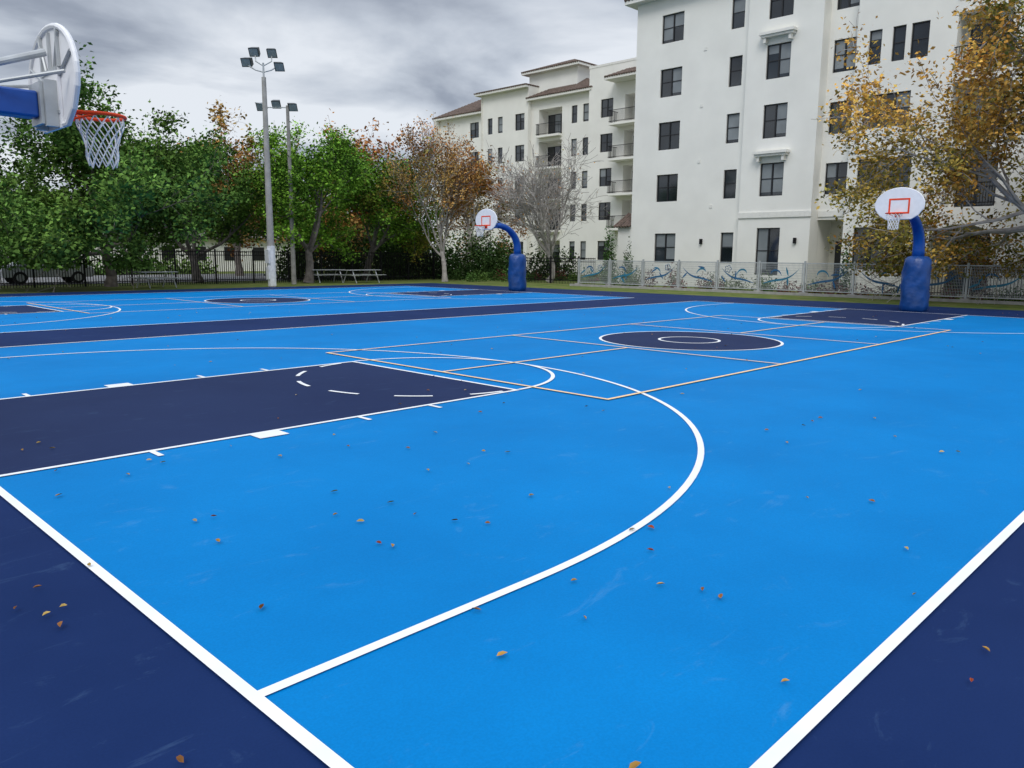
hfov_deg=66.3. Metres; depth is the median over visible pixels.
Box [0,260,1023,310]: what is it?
grass ground
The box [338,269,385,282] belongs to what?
picnic table
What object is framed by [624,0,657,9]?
tile roof
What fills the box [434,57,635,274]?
walls
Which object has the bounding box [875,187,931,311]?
basketball hoop
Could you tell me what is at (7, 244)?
oak tree
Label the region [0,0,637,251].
sky
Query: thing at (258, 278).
parking lot pavement
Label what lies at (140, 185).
oak tree
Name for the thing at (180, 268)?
roadside bushes
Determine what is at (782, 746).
court line markings
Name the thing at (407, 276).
iron picket fence
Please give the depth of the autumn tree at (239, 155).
59.52 m
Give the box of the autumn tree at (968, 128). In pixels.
[813,0,1023,303]
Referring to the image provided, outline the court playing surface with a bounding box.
[0,286,1023,767]
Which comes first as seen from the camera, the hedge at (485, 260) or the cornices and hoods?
the cornices and hoods
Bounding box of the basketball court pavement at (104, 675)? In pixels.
[0,283,1023,767]
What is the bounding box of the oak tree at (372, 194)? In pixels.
[305,143,455,279]
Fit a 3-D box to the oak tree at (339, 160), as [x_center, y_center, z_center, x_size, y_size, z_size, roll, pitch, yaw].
[-12.317,-11.320,48.189,9.244,10.184,10.509,4,10,21]
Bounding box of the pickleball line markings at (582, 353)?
[30,292,949,399]
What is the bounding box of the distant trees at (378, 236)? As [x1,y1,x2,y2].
[5,196,434,267]
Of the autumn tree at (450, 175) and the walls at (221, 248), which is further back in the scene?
the walls at (221, 248)
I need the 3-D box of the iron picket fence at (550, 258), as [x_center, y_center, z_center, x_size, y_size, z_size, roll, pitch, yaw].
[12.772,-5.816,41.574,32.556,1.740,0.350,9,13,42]
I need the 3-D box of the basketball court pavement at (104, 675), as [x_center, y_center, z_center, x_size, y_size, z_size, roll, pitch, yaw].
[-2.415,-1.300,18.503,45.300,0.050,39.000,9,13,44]
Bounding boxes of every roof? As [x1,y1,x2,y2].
[103,228,289,240]
[432,59,595,121]
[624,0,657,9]
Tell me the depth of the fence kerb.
36.89 m
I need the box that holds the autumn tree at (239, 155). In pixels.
[177,99,299,275]
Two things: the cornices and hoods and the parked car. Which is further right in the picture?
the cornices and hoods
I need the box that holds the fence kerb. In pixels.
[570,284,1023,304]
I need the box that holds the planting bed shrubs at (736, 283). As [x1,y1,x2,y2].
[604,262,1023,301]
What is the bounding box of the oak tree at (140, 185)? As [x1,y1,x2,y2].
[0,40,245,292]
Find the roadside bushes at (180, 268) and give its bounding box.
[3,254,218,274]
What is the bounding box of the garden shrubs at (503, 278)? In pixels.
[449,266,616,281]
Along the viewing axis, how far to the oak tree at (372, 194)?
53.00 m
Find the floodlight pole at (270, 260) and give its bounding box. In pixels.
[240,47,284,286]
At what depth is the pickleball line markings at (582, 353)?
13.76 m
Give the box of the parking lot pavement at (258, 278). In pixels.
[1,273,372,285]
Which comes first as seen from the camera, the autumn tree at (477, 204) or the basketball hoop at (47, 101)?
the basketball hoop at (47, 101)
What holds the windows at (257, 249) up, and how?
attached to the walls at (221, 248)
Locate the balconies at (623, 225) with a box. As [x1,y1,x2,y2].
[613,39,1010,282]
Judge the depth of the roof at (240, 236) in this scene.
78.10 m
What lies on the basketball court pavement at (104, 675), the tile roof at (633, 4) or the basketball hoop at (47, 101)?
the basketball hoop at (47, 101)
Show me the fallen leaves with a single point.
(181, 758)
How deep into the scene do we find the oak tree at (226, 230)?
46.74 m
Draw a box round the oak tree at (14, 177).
[0,153,63,212]
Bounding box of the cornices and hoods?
[697,26,1023,243]
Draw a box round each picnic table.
[128,271,183,288]
[304,269,348,282]
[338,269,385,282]
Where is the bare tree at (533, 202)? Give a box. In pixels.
[482,133,607,282]
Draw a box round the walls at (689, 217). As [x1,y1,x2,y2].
[630,0,1023,297]
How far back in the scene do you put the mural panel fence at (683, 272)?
37.80 m
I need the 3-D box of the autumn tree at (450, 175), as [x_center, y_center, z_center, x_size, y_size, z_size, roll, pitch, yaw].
[-5.515,-12.342,52.130,7.263,10.950,8.771,7,11,35]
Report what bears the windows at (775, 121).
attached to the walls at (689, 217)
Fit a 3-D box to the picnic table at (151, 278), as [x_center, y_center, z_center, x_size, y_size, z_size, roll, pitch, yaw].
[-18.067,-5.298,39.804,1.700,0.818,2.000,7,11,35]
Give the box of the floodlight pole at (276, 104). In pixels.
[255,100,297,283]
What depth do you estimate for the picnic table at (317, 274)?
48.56 m
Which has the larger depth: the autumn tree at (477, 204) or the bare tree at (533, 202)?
the autumn tree at (477, 204)
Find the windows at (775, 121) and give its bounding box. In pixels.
[655,0,1012,292]
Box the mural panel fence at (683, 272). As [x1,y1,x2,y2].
[575,259,1023,299]
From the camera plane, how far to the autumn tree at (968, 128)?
28.15 m
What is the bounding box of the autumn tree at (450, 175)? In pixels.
[366,112,486,281]
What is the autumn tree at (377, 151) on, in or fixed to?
on the grass ground
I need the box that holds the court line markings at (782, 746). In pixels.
[0,286,1023,767]
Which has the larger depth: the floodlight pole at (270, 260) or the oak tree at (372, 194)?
the oak tree at (372, 194)
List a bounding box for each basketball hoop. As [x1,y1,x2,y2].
[0,23,126,168]
[475,209,526,290]
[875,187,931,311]
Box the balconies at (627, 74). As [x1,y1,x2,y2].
[535,67,635,232]
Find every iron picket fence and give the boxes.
[0,249,441,287]
[525,256,1023,299]
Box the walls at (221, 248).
[81,237,290,271]
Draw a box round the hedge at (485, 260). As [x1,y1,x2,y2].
[264,220,584,280]
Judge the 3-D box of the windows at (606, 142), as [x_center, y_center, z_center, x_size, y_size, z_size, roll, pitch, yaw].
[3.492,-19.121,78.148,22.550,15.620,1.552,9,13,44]
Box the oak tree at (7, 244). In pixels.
[0,137,137,291]
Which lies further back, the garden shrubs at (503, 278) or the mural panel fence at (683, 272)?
the garden shrubs at (503, 278)
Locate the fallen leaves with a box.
[7,292,1017,767]
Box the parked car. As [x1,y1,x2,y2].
[0,261,93,282]
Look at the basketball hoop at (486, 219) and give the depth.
37.82 m
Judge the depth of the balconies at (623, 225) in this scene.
50.06 m
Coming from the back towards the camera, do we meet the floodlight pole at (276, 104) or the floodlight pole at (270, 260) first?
the floodlight pole at (276, 104)
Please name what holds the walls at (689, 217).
on the grass ground
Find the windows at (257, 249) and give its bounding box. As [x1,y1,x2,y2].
[127,246,264,259]
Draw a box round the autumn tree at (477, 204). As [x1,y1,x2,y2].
[434,138,535,271]
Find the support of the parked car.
on the parking lot pavement at (258, 278)
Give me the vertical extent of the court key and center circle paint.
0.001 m
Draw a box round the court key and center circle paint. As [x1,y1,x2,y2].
[0,290,962,474]
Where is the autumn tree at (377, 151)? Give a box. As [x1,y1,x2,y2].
[279,108,419,258]
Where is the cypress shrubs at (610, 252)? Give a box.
[601,212,912,293]
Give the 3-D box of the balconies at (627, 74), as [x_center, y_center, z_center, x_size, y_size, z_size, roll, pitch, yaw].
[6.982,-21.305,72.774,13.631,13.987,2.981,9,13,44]
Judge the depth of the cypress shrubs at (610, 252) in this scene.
48.64 m
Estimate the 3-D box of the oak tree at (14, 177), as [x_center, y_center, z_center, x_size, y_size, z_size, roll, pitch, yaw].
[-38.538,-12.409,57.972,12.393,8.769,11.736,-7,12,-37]
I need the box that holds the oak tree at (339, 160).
[229,116,380,282]
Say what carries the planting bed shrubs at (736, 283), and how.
on the grass ground
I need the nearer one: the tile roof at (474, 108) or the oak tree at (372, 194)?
the oak tree at (372, 194)
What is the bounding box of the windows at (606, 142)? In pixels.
[471,98,634,270]
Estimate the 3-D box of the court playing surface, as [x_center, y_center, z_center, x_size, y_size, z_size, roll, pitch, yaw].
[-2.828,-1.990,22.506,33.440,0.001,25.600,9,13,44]
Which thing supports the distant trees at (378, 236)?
on the grass ground
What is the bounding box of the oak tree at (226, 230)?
[101,120,281,282]

